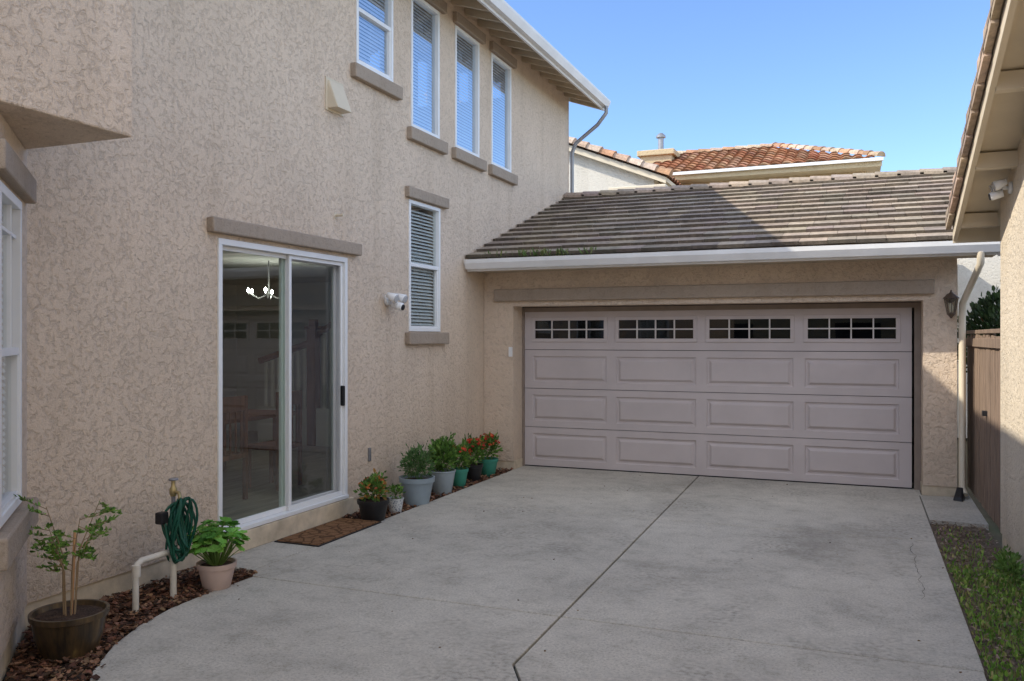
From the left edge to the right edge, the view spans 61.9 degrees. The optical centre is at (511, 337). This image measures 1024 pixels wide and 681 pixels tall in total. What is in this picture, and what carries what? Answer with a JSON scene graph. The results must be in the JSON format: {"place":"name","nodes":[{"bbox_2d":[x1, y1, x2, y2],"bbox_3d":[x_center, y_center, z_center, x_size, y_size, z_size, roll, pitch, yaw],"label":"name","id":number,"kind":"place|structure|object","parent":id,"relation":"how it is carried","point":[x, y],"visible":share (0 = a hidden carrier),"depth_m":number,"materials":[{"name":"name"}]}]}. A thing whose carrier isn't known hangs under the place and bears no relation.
{"place":"outdoors","nodes":[
{"label":"outdoors","id":0,"kind":"place"},
{"bbox_2d":[0,609,24,680],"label":"bay foundation","id":1,"kind":"object","parent":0,"point":[17,636],"visible":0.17,"depth_m":4.82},
{"bbox_2d":[223,430,330,520],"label":"room floor","id":2,"kind":"structure","parent":0,"point":[263,494],"depth_m":9.73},
{"bbox_2d":[223,395,247,499],"bbox_3d":[-2.918,1.100,8.438,0.420,1.040,0.420,0,0,22],"label":"dining chair","id":3,"kind":"object","parent":2,"relation":"on","point":[235,404],"visible":0.57,"depth_m":8.46,"materials":[{"name":"brown wood"}]},
{"bbox_2d":[223,409,294,475],"bbox_3d":[-3.454,1.245,9.402,1.100,0.750,2.000,0,0,22],"label":"dining table","id":4,"kind":"object","parent":2,"relation":"on","point":[256,414],"visible":0.1,"depth_m":9.76,"materials":[{"name":"brown wood"}]},
{"bbox_2d":[248,390,301,490],"bbox_3d":[-2.578,1.100,9.271,0.420,1.040,0.420,0,0,22],"label":"dining chair","id":5,"kind":"object","parent":2,"relation":"on","point":[271,446],"visible":0.58,"depth_m":9.29,"materials":[{"name":"brown wood"}]},
{"bbox_2d":[304,319,322,445],"bbox_3d":[-2.981,0.675,12.822,0.210,1.890,0.210,0,0,22],"label":"stair newel","id":6,"kind":"object","parent":2,"relation":"on","point":[313,370],"visible":0.91,"depth_m":12.75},
{"bbox_2d":[223,251,427,489],"bbox_3d":[-3.818,0.330,10.685,5.255,2.700,9.100,0,0,22],"label":"room shell","id":7,"kind":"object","parent":2,"relation":"on","point":[250,330],"visible":0.07,"depth_m":14.62},
{"bbox_2d":[248,260,278,299],"bbox_3d":[-2.909,-0.686,10.206,0.508,0.469,0.444,0,0,22],"label":"chandelier","id":8,"kind":"object","parent":7,"relation":"hanging from","point":[269,295],"visible":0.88,"depth_m":10.20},
{"bbox_2d":[258,406,330,446],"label":"stair half wall","id":9,"kind":"structure","parent":0,"point":[323,427],"depth_m":12.82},
{"bbox_2d":[264,329,330,408],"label":"stair balusters","id":10,"kind":"object","parent":9,"relation":"on","point":[298,376],"visible":0.3,"depth_m":12.88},
{"bbox_2d":[258,322,330,363],"bbox_3d":[-2.693,-0.253,12.710,2.636,1.318,0.100,0,0,22],"label":"stair handrail","id":11,"kind":"object","parent":10,"relation":"on","point":[299,346],"visible":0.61,"depth_m":12.89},
{"bbox_2d":[411,207,418,325],"bbox_3d":[-1.323,-0.825,10.228,0.020,1.550,0.820,0,0,22],"label":"dark room","id":12,"kind":"object","parent":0,"point":[414,209],"visible":0.21,"depth_m":10.50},
{"bbox_2d":[370,0,500,74],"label":"roof deck","id":13,"kind":"structure","parent":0,"point":[424,34],"depth_m":14.34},
{"bbox_2d":[2,466,986,680],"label":"concrete driveway","id":14,"kind":"structure","parent":0,"point":[531,573],"depth_m":5.86,"materials":[{"name":"grey concrete"}]},
{"bbox_2d":[211,497,353,556],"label":"slider curb","id":15,"kind":"structure","parent":14,"relation":"on","point":[278,529],"depth_m":7.74,"materials":[{"name":"concrete"}]},
{"bbox_2d":[274,518,381,546],"bbox_3d":[-1.659,1.770,7.805,0.460,0.016,1.030,0,0,22],"label":"doormat","id":16,"kind":"object","parent":14,"relation":"on","point":[327,533],"visible":1,"depth_m":7.71,"materials":[{"name":"fabric"}]},
{"bbox_2d":[525,464,911,488],"bbox_3d":[2.435,1.774,10.955,4.890,0.013,0.035,0,0,22],"label":"bottom seal","id":17,"kind":"object","parent":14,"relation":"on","point":[723,477],"visible":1,"depth_m":10.83,"materials":[{"name":"black plastic"}]},
{"bbox_2d":[18,438,1013,649],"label":"ground","id":18,"kind":"structure","parent":0,"point":[994,531],"depth_m":8.97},
{"bbox_2d":[4,566,257,680],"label":"mulch bed","id":19,"kind":"object","parent":18,"relation":"on","point":[29,663],"visible":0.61,"depth_m":5.25,"materials":[{"name":"wood"}]},
{"bbox_2d":[13,494,122,662],"bbox_3d":[-2.517,1.339,4.822,0.562,0.922,0.548,0,0,-19],"label":"potted young tree","id":20,"kind":"object","parent":19,"relation":"on","point":[71,628],"visible":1,"depth_m":4.78,"materials":[{"name":"brown plant"}]},
{"bbox_2d":[132,478,198,611],"bbox_3d":[-2.321,1.404,5.742,0.172,0.872,0.486,0,0,22],"label":"outdoor faucet with hose","id":21,"kind":"object","parent":19,"relation":"on","point":[176,525],"visible":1,"depth_m":5.80,"materials":[{"name":"plastic"}]},
{"bbox_2d":[188,516,250,592],"bbox_3d":[-2.111,1.536,6.082,0.490,0.528,0.489,0,0,22],"label":"potted geranium","id":22,"kind":"object","parent":19,"relation":"on","point":[215,569],"visible":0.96,"depth_m":6.00,"materials":[{"name":"plant"}]},
{"bbox_2d":[25,461,477,633],"bbox_3d":[-1.129,1.756,10.111,0.148,0.208,10.870,0,0,22],"label":"foundation band","id":23,"kind":"object","parent":18,"relation":"on","point":[109,586],"depth_m":5.98,"materials":[{"name":"concrete"}]},
{"bbox_2d":[26,0,568,603],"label":"side wall","id":24,"kind":"structure","parent":23,"relation":"on","point":[234,118],"depth_m":6.82,"materials":[{"name":"beige paint"}]},
{"bbox_2d":[217,238,348,531],"bbox_3d":[-2.057,0.405,7.730,0.150,2.410,1.860,0,0,22],"label":"slider frame","id":25,"kind":"object","parent":24,"relation":"attached to","point":[221,242],"visible":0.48,"depth_m":7.55,"materials":[{"name":"plastic"}]},
{"bbox_2d":[223,246,286,526],"bbox_3d":[-2.226,0.412,7.354,0.030,2.323,0.944,0,0,22],"label":"fixed panel","id":26,"kind":"object","parent":25,"relation":"attached to","point":[278,509],"visible":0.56,"depth_m":7.75,"materials":[{"name":"white plastic"}]},
{"bbox_2d":[279,258,336,506],"bbox_3d":[-1.938,0.412,8.159,0.035,2.323,0.884,0,0,22],"label":"sliding panel","id":27,"kind":"object","parent":25,"relation":"attached to","point":[281,380],"visible":0.8,"depth_m":8.02,"materials":[{"name":"white plastic"}]},
{"bbox_2d":[287,255,342,510],"bbox_3d":[-1.868,0.412,8.141,0.026,2.323,0.863,0,0,22],"label":"screen panel","id":28,"kind":"object","parent":25,"relation":"attached to","point":[290,506],"visible":1,"depth_m":7.79,"materials":[{"name":"white plastic"}]},
{"bbox_2d":[207,216,361,255],"bbox_3d":[-1.974,-0.895,7.734,0.080,0.120,2.170,0,0,22],"label":"slider header","id":29,"kind":"object","parent":24,"relation":"attached to","point":[219,225],"visible":1,"depth_m":7.48},
{"bbox_2d":[325,76,343,116],"bbox_3d":[-1.744,-2.360,8.369,0.017,0.320,0.300,0,0,22],"label":"vent flange","id":30,"kind":"object","parent":24,"relation":"attached to","point":[328,109],"visible":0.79,"depth_m":8.26,"materials":[{"name":"beige paint"}]},
{"bbox_2d":[327,80,351,113],"bbox_3d":[-1.688,-2.359,8.346,0.128,0.278,0.259,0,0,22],"label":"vent hood","id":31,"kind":"object","parent":24,"relation":"attached to","point":[337,100],"visible":1,"depth_m":8.28,"materials":[{"name":"beige paint"}]},
{"bbox_2d":[359,0,369,64],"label":"dark room","id":32,"kind":"object","parent":24,"relation":"attached to","point":[364,32],"depth_m":9.45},
{"bbox_2d":[356,0,392,81],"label":"window frame","id":33,"kind":"object","parent":24,"relation":"attached to","point":[387,27],"visible":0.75,"depth_m":9.36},
{"bbox_2d":[359,0,384,72],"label":"blind slats","id":34,"kind":"object","parent":33,"relation":"attached to","point":[370,37],"visible":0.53,"depth_m":9.17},
{"bbox_2d":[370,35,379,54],"bbox_3d":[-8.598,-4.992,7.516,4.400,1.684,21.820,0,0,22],"label":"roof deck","id":35,"kind":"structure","parent":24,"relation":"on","point":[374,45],"depth_m":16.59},
{"bbox_2d":[451,0,599,108],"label":"rafter tails","id":36,"kind":"object","parent":35,"relation":"attached to","point":[483,15],"visible":0.83,"depth_m":12.25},
{"bbox_2d":[477,0,603,110],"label":"fascia board","id":37,"kind":"object","parent":35,"relation":"attached to","point":[521,36],"visible":0.4,"depth_m":11.96,"materials":[{"name":"white paint"}]},
{"bbox_2d":[484,0,610,107],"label":"house gutter","id":38,"kind":"object","parent":37,"relation":"attached to","point":[506,11],"visible":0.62,"depth_m":12.08,"materials":[{"name":"metal"}]},
{"bbox_2d":[350,62,402,100],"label":"sill","id":39,"kind":"structure","parent":24,"relation":"attached to","point":[372,79],"depth_m":8.97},
{"bbox_2d":[384,292,407,310],"bbox_3d":[-1.266,-0.387,9.265,0.215,0.200,0.293,0,0,22],"label":"security floodlight camera","id":40,"kind":"object","parent":24,"relation":"attached to","point":[392,298],"visible":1,"depth_m":9.23,"materials":[{"name":"white plastic"}]},
{"bbox_2d":[413,12,417,123],"bbox_3d":[-1.318,-3.200,10.242,0.020,1.600,0.750,0,0,22],"label":"dark room","id":41,"kind":"object","parent":24,"relation":"attached to","point":[414,64],"visible":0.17,"depth_m":10.53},
{"bbox_2d":[408,199,439,331],"bbox_3d":[-1.062,-0.825,10.122,0.084,1.510,0.780,0,0,22],"label":"window frame","id":42,"kind":"object","parent":24,"relation":"attached to","point":[435,267],"visible":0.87,"depth_m":10.41,"materials":[{"name":"plastic"}]},
{"bbox_2d":[411,210,433,325],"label":"blind slats","id":43,"kind":"object","parent":42,"relation":"attached to","point":[416,311],"visible":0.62,"depth_m":10.20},
{"bbox_2d":[411,0,439,138],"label":"window frame","id":44,"kind":"object","parent":24,"relation":"attached to","point":[430,9],"visible":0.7,"depth_m":10.42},
{"bbox_2d":[413,3,431,132],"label":"blind slats","id":45,"kind":"object","parent":44,"relation":"attached to","point":[423,88],"visible":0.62,"depth_m":10.21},
{"bbox_2d":[405,332,448,343],"bbox_3d":[-0.997,0.010,10.128,0.080,0.140,1.000,0,0,22],"label":"window sill","id":46,"kind":"structure","parent":24,"relation":"attached to","point":[426,338],"depth_m":10.01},
{"bbox_2d":[405,186,448,208],"bbox_3d":[-0.998,-1.657,10.139,0.070,0.125,1.020,0,0,22],"label":"window header","id":47,"kind":"object","parent":24,"relation":"attached to","point":[414,193],"depth_m":10.03},
{"bbox_2d":[407,126,447,154],"bbox_3d":[-0.995,-2.333,10.132,0.080,0.145,0.930,0,0,22],"label":"tall window sill","id":48,"kind":"structure","parent":24,"relation":"attached to","point":[424,139],"depth_m":10.03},
{"bbox_2d":[425,0,446,13],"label":"tall window header","id":49,"kind":"object","parent":24,"relation":"attached to","point":[440,6],"depth_m":10.36},
{"bbox_2d":[455,25,479,157],"bbox_3d":[-0.617,-3.200,11.214,0.084,1.560,0.740,0,0,22],"label":"window frame","id":50,"kind":"object","parent":24,"relation":"attached to","point":[474,43],"visible":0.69,"depth_m":11.51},
{"bbox_2d":[457,36,472,151],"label":"blind slats","id":51,"kind":"object","parent":50,"relation":"attached to","point":[465,127],"visible":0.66,"depth_m":11.31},
{"bbox_2d":[452,147,486,171],"bbox_3d":[-0.555,-2.333,11.211,0.080,0.145,0.960,0,0,22],"label":"tall window sill","id":52,"kind":"structure","parent":24,"relation":"attached to","point":[468,159],"depth_m":11.11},
{"bbox_2d":[453,11,485,44],"bbox_3d":[-0.554,-4.062,11.227,0.070,0.135,0.910,0,0,22],"label":"tall window header","id":53,"kind":"object","parent":24,"relation":"attached to","point":[468,27],"depth_m":11.14},
{"bbox_2d":[491,53,510,171],"bbox_3d":[-0.184,-3.200,12.274,0.084,1.560,0.730,0,0,22],"label":"window frame","id":54,"kind":"object","parent":24,"relation":"attached to","point":[501,63],"visible":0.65,"depth_m":12.56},
{"bbox_2d":[493,63,504,167],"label":"blind slats","id":55,"kind":"object","parent":54,"relation":"attached to","point":[499,156],"visible":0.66,"depth_m":12.38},
{"bbox_2d":[488,164,517,185],"bbox_3d":[-0.123,-2.333,12.271,0.080,0.145,0.950,0,0,22],"label":"tall window sill","id":56,"kind":"structure","parent":24,"relation":"attached to","point":[495,171],"depth_m":12.16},
{"bbox_2d":[489,41,516,68],"bbox_3d":[-0.122,-4.062,12.287,0.070,0.135,0.900,0,0,22],"label":"tall window header","id":57,"kind":"object","parent":24,"relation":"attached to","point":[500,52],"depth_m":12.19},
{"bbox_2d":[344,467,512,518],"bbox_3d":[-0.832,1.809,9.979,0.483,0.122,3.489,0,0,22],"label":"mulch bed","id":58,"kind":"object","parent":18,"relation":"on","point":[405,507],"visible":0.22,"depth_m":9.62,"materials":[{"name":"wood"}]},
{"bbox_2d":[353,468,389,521],"bbox_3d":[-1.356,1.549,8.328,0.362,0.502,0.346,0,0,22],"label":"potted kalanchoe","id":59,"kind":"object","parent":58,"relation":"on","point":[373,507],"visible":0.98,"depth_m":8.25,"materials":[{"name":"plant"}]},
{"bbox_2d":[387,483,405,513],"bbox_3d":[-1.182,1.643,8.727,0.190,0.314,0.182,0,0,22],"label":"patterned pot plant","id":60,"kind":"object","parent":58,"relation":"on","point":[395,504],"visible":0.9,"depth_m":8.68,"materials":[{"name":"white plant"}]},
{"bbox_2d":[397,441,436,506],"bbox_3d":[-1.030,1.460,9.198,0.432,0.680,0.414,0,0,-24],"label":"potted rosemary bush","id":61,"kind":"object","parent":58,"relation":"on","point":[417,487],"visible":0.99,"depth_m":9.09,"materials":[{"name":"green plant"}]},
{"bbox_2d":[426,432,460,495],"bbox_3d":[-0.796,1.440,9.786,0.427,0.720,0.448,0,0,22],"label":"potted jasmine","id":62,"kind":"object","parent":58,"relation":"on","point":[443,474],"visible":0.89,"depth_m":9.70,"materials":[{"name":"plant"}]},
{"bbox_2d":[450,439,472,487],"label":"potted red flowers","id":63,"kind":"object","parent":58,"relation":"on","point":[460,476],"visible":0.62,"depth_m":10.18,"materials":[{"name":"green plant"}]},
{"bbox_2d":[462,433,486,481],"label":"potted red flowers","id":64,"kind":"object","parent":58,"relation":"on","point":[474,472],"visible":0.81,"depth_m":10.58,"materials":[{"name":"green plant"}]},
{"bbox_2d":[475,432,503,476],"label":"potted red flowers","id":65,"kind":"object","parent":58,"relation":"on","point":[490,441],"visible":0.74,"depth_m":11.02,"materials":[{"name":"green plant"}]},
{"bbox_2d":[411,98,500,253],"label":"end wall","id":66,"kind":"structure","parent":18,"relation":"on","point":[421,210],"depth_m":16.00,"materials":[{"name":"beige paint"}]},
{"bbox_2d":[569,151,659,191],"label":"gable walls","id":67,"kind":"structure","parent":18,"relation":"on","point":[590,174],"depth_m":21.77,"materials":[{"name":"paint"}]},
{"bbox_2d":[569,145,674,185],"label":"roof deck","id":68,"kind":"structure","parent":67,"relation":"on","point":[669,182],"depth_m":21.38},
{"bbox_2d":[426,98,665,182],"bbox_3d":[0.705,-5.158,22.107,6.600,2.780,0.030,0,0,22],"label":"rake board","id":69,"kind":"object","parent":68,"relation":"attached to","point":[622,166],"visible":0.43,"depth_m":21.28,"materials":[{"name":"beige paint"}]},
{"bbox_2d":[425,94,672,177],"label":"rake tiles","id":70,"kind":"object","parent":68,"relation":"attached to","point":[626,158],"visible":0.39,"depth_m":21.20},
{"bbox_2d":[569,143,681,184],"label":"roof tiles","id":71,"kind":"object","parent":68,"relation":"on","point":[674,180],"visible":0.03,"depth_m":21.72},
{"bbox_2d":[673,161,881,179],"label":"eave fascia","id":72,"kind":"structure","parent":68,"relation":"attached to","point":[785,170],"depth_m":22.94,"materials":[{"name":"paint"}]},
{"bbox_2d":[672,157,882,175],"bbox_3d":[6.559,-4.590,23.152,6.450,0.080,0.109,0,0,22],"label":"gutter line","id":73,"kind":"object","parent":72,"relation":"attached to","point":[781,166],"visible":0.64,"depth_m":22.85,"materials":[{"name":"white paint"}]},
{"bbox_2d":[464,167,999,496],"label":"attached garage","id":74,"kind":"structure","parent":18,"relation":"on","point":[884,239],"depth_m":10.73,"materials":[{"name":"beige paint"}]},
{"bbox_2d":[570,106,607,191],"bbox_3d":[1.359,-2.940,15.054,0.674,2.240,0.075,0,0,14],"label":"house downspout","id":75,"kind":"object","parent":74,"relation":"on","point":[590,130],"visible":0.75,"depth_m":15.09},
{"bbox_2d":[525,308,911,487],"bbox_3d":[2.432,0.702,10.948,4.890,2.124,0.059,0,0,22],"label":"sectional garage door","id":76,"kind":"structure","parent":74,"relation":"attached to","point":[612,366],"depth_m":10.81,"materials":[{"name":"paint"}]},
{"bbox_2d":[535,320,603,338],"bbox_3d":[0.777,-0.107,11.614,0.985,0.245,0.026,0,0,22],"label":"window grille","id":77,"kind":"object","parent":76,"relation":"attached to","point":[568,329],"visible":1,"depth_m":11.61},
{"bbox_2d":[619,320,692,338],"bbox_3d":[1.878,-0.107,11.165,0.985,0.245,0.026,0,0,22],"label":"window grille","id":78,"kind":"object","parent":76,"relation":"attached to","point":[655,329],"visible":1,"depth_m":11.15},
{"bbox_2d":[525,426,911,487],"bbox_3d":[2.435,1.502,10.955,4.890,0.525,0.045,0,0,22],"label":"door section","id":79,"kind":"structure","parent":76,"relation":"in","point":[905,448],"depth_m":10.82,"materials":[{"name":"paint"}]},
{"bbox_2d":[525,388,911,441],"bbox_3d":[2.435,0.968,10.955,4.890,0.525,0.045,0,0,22],"label":"door section","id":80,"kind":"structure","parent":76,"relation":"in","point":[905,403],"depth_m":10.82,"materials":[{"name":"paint"}]},
{"bbox_2d":[525,350,911,396],"bbox_3d":[2.435,0.435,10.955,4.890,0.525,0.045,0,0,22],"label":"door section","id":81,"kind":"structure","parent":76,"relation":"in","point":[905,358],"depth_m":10.81,"materials":[{"name":"paint"}]},
{"bbox_2d":[525,308,911,350],"bbox_3d":[2.435,-0.098,10.955,4.890,0.525,0.045,0,0,22],"label":"door section","id":82,"kind":"structure","parent":76,"relation":"in","point":[905,344],"depth_m":10.82,"materials":[{"name":"paint"}]},
{"bbox_2d":[526,349,911,442],"bbox_3d":[2.447,0.955,10.985,4.890,1.650,0.010,0,0,22],"label":"door backing","id":83,"kind":"object","parent":76,"relation":"attached to","point":[725,392],"depth_m":10.89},
{"bbox_2d":[709,319,789,338],"bbox_3d":[2.979,-0.107,10.716,0.985,0.245,0.026,0,0,22],"label":"window grille","id":84,"kind":"object","parent":76,"relation":"attached to","point":[748,328],"visible":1,"depth_m":10.72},
{"bbox_2d":[808,318,895,338],"bbox_3d":[4.080,-0.107,10.266,0.985,0.245,0.026,0,0,22],"label":"window grille","id":85,"kind":"object","parent":76,"relation":"attached to","point":[851,328],"visible":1,"depth_m":10.26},
{"bbox_2d":[943,290,958,317],"bbox_3d":[4.858,-0.368,9.443,0.170,0.317,0.207,0,0,22],"label":"wall lantern","id":86,"kind":"object","parent":74,"relation":"attached to","point":[950,297],"depth_m":9.41,"materials":[{"name":"brown metal"}]},
{"bbox_2d":[682,171,865,184],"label":"walls","id":87,"kind":"structure","parent":18,"relation":"on","point":[786,177],"depth_m":23.60,"materials":[{"name":"paint"}]},
{"bbox_2d":[641,154,674,171],"bbox_3d":[4.657,-4.410,26.829,0.950,2.380,1.200,0,0,22],"label":"chimney stack","id":88,"kind":"object","parent":87,"relation":"on","point":[653,159],"visible":0.21,"depth_m":26.27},
{"bbox_2d":[637,148,679,158],"bbox_3d":[4.657,-5.685,26.829,1.150,0.170,1.400,0,0,22],"label":"chimney cap","id":89,"kind":"object","parent":88,"relation":"on","point":[667,151],"visible":0.52,"depth_m":26.19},
{"bbox_2d":[677,166,880,183],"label":"soffit","id":90,"kind":"structure","parent":87,"relation":"attached to","point":[783,174],"depth_m":23.20,"materials":[{"name":"beige paint"}]},
{"bbox_2d":[920,494,988,529],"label":"side walkway","id":91,"kind":"structure","parent":18,"relation":"on","point":[950,510],"depth_m":8.71,"materials":[{"name":"concrete"}]},
{"bbox_2d":[930,520,1023,680],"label":"weedy side strip","id":92,"kind":"object","parent":18,"relation":"on","point":[987,580],"visible":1,"depth_m":5.94,"materials":[{"name":"plant"}]},
{"bbox_2d":[957,255,999,437],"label":"pale stucco building","id":93,"kind":"structure","parent":18,"relation":"on","point":[988,277],"depth_m":15.05,"materials":[{"name":"beige paint"}]},
{"bbox_2d":[957,284,999,372],"bbox_3d":[6.614,0.491,11.572,1.334,2.598,1.518,0,0,22],"label":"green shrub","id":94,"kind":"object","parent":18,"relation":"on","point":[988,312],"visible":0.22,"depth_m":11.48,"materials":[{"name":"green plant"}]},
{"bbox_2d":[966,329,999,529],"bbox_3d":[4.854,0.850,8.713,0.155,1.860,2.922,0,0,22],"label":"wooden fence","id":95,"kind":"object","parent":18,"relation":"on","point":[983,418],"visible":0.86,"depth_m":8.68,"materials":[{"name":"brown wood"}]},
{"bbox_2d":[1002,535,1023,577],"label":"foundation","id":96,"kind":"object","parent":18,"relation":"on","point":[1004,542],"depth_m":7.08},
{"bbox_2d":[1000,131,1023,562],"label":"gable wall","id":97,"kind":"structure","parent":96,"relation":"on","point":[1012,368],"depth_m":6.78,"materials":[{"name":"paint"}]},
{"bbox_2d":[965,0,1023,225],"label":"roof sheathing","id":98,"kind":"object","parent":97,"relation":"on","point":[1004,130],"depth_m":6.29,"materials":[{"name":"wood"}]},
{"bbox_2d":[953,226,999,242],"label":"eave fascia","id":99,"kind":"structure","parent":98,"relation":"attached to","point":[972,235],"depth_m":7.86,"materials":[{"name":"beige paint"}]},
{"bbox_2d":[953,0,1017,240],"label":"barge board","id":100,"kind":"object","parent":98,"relation":"attached to","point":[1007,14],"visible":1,"depth_m":5.93,"materials":[{"name":"beige paint"}]},
{"bbox_2d":[961,69,1023,228],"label":"outlookers","id":101,"kind":"object","parent":98,"relation":"attached to","point":[1010,81],"visible":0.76,"depth_m":6.59,"materials":[{"name":"beige paint"}]},
{"bbox_2d":[988,179,1012,200],"bbox_3d":[3.907,-1.177,6.830,0.168,0.156,0.229,0,0,22],"label":"security floodlight camera","id":102,"kind":"object","parent":97,"relation":"attached to","point":[997,187],"visible":1,"depth_m":6.79,"materials":[{"name":"white plastic"}]},
{"bbox_3d":[-4.419,0.315,-0.346,0.138,2.930,9.700,0,0,22],"label":"bay","id":103,"kind":"object","parent":18,"relation":"on","visible":0},
{"bbox_2d":[0,113,26,659],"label":"angled bay wall","id":104,"kind":"structure","parent":103,"relation":"attached to","point":[13,590],"depth_m":5.03,"materials":[{"name":"beige paint"}]},
{"bbox_2d":[0,180,21,527],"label":"window frame","id":105,"kind":"object","parent":104,"relation":"attached to","point":[10,503],"visible":0.84,"depth_m":4.91,"materials":[{"name":"plastic"}]},
{"bbox_2d":[2,201,11,500],"bbox_3d":[-2.757,0.085,4.616,0.474,1.650,0.474,0,0,22],"label":"window pane","id":106,"kind":"object","parent":105,"relation":"in","point":[6,425],"visible":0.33,"depth_m":4.72,"materials":[{"name":"glass"}]},
{"bbox_2d":[0,138,36,203],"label":"bay header","id":107,"kind":"object","parent":104,"relation":"attached to","point":[17,177],"visible":0.98,"depth_m":4.54},
{"bbox_2d":[0,497,37,571],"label":"bay sill","id":108,"kind":"structure","parent":104,"relation":"attached to","point":[16,527],"depth_m":4.49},
{"bbox_2d":[0,0,131,149],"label":"bumpout","id":109,"kind":"object","parent":103,"relation":"on","point":[65,72],"visible":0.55,"depth_m":4.58,"materials":[{"name":"beige paint"}]},
{"bbox_2d":[608,184,666,189],"bbox_3d":[3.060,-3.440,20.136,1.350,0.120,1.000,0,0,22],"label":"parapet cap","id":110,"kind":"object","parent":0,"point":[634,187],"visible":0.2,"depth_m":19.66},
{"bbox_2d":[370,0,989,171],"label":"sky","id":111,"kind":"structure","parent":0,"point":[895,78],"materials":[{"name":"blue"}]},
{"bbox_2d":[652,145,874,171],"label":"roof tiles","id":112,"kind":"object","parent":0,"point":[734,158],"visible":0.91,"depth_m":24.47,"materials":[{"name":"tile"}]},
{"bbox_2d":[677,144,770,153],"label":"ridge tiles","id":113,"kind":"object","parent":112,"relation":"on","point":[725,148],"visible":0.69,"depth_m":26.76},
{"bbox_2d":[771,142,884,156],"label":"hip tiles","id":114,"kind":"object","parent":112,"relation":"on","point":[839,150],"visible":0.97,"depth_m":23.72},
{"bbox_2d":[945,0,1003,229],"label":"roof tiles","id":115,"kind":"object","parent":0,"point":[970,103],"visible":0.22,"depth_m":6.15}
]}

